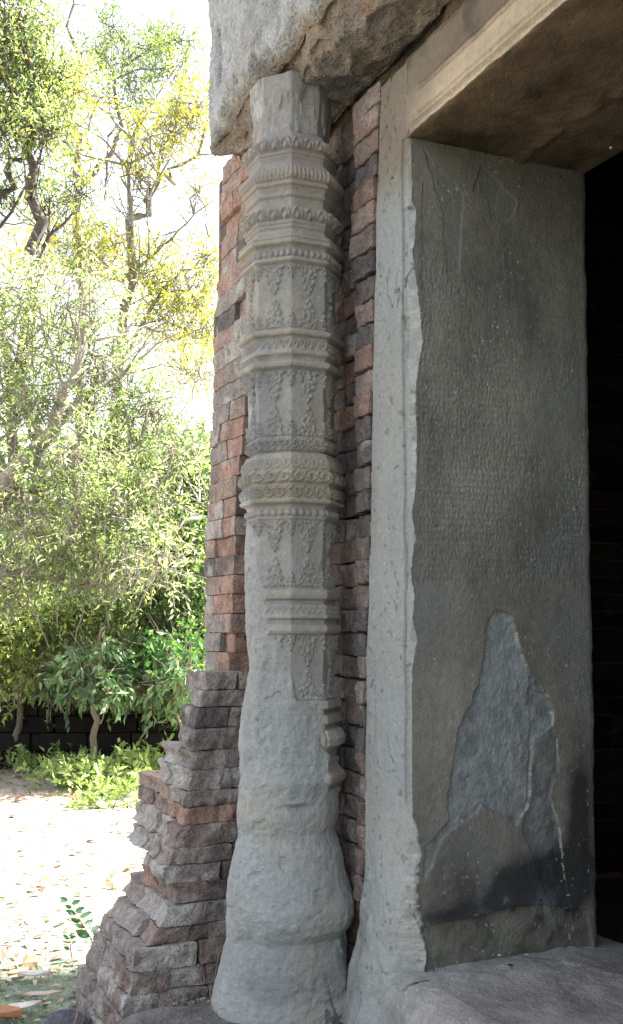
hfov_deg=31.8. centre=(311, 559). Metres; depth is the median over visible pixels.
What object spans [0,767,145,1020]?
leaf litter
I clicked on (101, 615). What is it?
leafy bush
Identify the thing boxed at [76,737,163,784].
plant
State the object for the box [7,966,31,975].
fallen leaf
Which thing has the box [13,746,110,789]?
plant
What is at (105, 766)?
plant
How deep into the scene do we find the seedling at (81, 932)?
4.18 m
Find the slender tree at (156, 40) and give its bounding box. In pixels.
[54,0,209,627]
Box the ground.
[0,696,343,1023]
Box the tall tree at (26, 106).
[0,0,124,667]
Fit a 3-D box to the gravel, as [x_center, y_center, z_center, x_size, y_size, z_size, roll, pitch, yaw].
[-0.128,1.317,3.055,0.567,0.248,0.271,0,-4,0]
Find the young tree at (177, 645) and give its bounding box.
[110,612,209,739]
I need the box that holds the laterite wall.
[0,699,181,769]
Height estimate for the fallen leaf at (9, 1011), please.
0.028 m
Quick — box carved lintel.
[207,0,449,155]
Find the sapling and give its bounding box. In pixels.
[31,622,207,765]
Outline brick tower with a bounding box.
[75,0,622,1023]
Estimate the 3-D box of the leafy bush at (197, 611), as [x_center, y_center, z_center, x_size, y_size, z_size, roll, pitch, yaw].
[-1.059,0.179,9.525,1.256,2.890,1.825,-1,-4,8]
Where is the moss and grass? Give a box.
[0,879,128,1023]
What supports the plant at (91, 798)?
on the ground
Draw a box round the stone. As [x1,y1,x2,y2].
[44,1009,90,1023]
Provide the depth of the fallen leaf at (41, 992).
3.70 m
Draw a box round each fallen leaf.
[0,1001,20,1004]
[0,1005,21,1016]
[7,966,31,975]
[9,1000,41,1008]
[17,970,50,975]
[18,956,39,967]
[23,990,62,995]
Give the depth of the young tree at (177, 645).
8.79 m
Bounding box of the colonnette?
[211,70,354,1023]
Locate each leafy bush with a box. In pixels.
[0,553,123,740]
[14,518,201,730]
[113,418,210,718]
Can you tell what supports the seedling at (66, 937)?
on the ground
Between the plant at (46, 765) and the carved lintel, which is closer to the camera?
the carved lintel
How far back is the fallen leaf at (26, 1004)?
3.59 m
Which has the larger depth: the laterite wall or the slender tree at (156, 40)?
the slender tree at (156, 40)
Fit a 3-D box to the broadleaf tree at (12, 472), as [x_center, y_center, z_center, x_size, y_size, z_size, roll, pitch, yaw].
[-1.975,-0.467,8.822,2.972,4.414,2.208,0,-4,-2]
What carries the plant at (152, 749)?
on the ground
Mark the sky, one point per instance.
(191, 10)
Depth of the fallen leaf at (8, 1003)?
3.61 m
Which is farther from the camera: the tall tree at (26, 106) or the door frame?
the tall tree at (26, 106)
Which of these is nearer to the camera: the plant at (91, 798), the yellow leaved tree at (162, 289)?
the plant at (91, 798)
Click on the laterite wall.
(35, 733)
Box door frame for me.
[340,0,622,1023]
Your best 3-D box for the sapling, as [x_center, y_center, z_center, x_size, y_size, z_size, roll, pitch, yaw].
[-1.504,1.115,8.860,1.558,1.223,1.759,1,-4,-9]
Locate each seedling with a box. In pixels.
[59,897,99,941]
[63,934,75,956]
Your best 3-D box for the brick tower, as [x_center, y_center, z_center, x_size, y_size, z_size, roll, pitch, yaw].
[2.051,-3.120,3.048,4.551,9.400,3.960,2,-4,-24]
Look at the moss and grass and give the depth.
4.45 m
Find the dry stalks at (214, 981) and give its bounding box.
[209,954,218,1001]
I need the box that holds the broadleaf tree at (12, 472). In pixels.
[0,226,213,660]
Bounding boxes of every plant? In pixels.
[0,740,84,778]
[0,746,38,768]
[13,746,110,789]
[47,746,151,795]
[50,762,139,809]
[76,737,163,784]
[118,734,173,776]
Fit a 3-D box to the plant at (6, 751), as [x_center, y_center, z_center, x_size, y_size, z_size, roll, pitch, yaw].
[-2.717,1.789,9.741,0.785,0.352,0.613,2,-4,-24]
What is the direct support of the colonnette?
on the brick tower
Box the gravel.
[173,997,212,1007]
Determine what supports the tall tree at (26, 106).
on the ground
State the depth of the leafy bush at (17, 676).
9.46 m
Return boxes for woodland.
[0,413,212,695]
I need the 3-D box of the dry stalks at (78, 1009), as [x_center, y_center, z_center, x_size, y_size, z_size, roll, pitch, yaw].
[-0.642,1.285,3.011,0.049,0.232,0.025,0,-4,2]
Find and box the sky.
[0,0,231,557]
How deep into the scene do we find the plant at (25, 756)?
9.37 m
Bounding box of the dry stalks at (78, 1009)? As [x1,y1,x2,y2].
[73,987,85,1023]
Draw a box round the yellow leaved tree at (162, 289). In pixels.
[0,32,220,553]
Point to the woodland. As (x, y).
(52, 456)

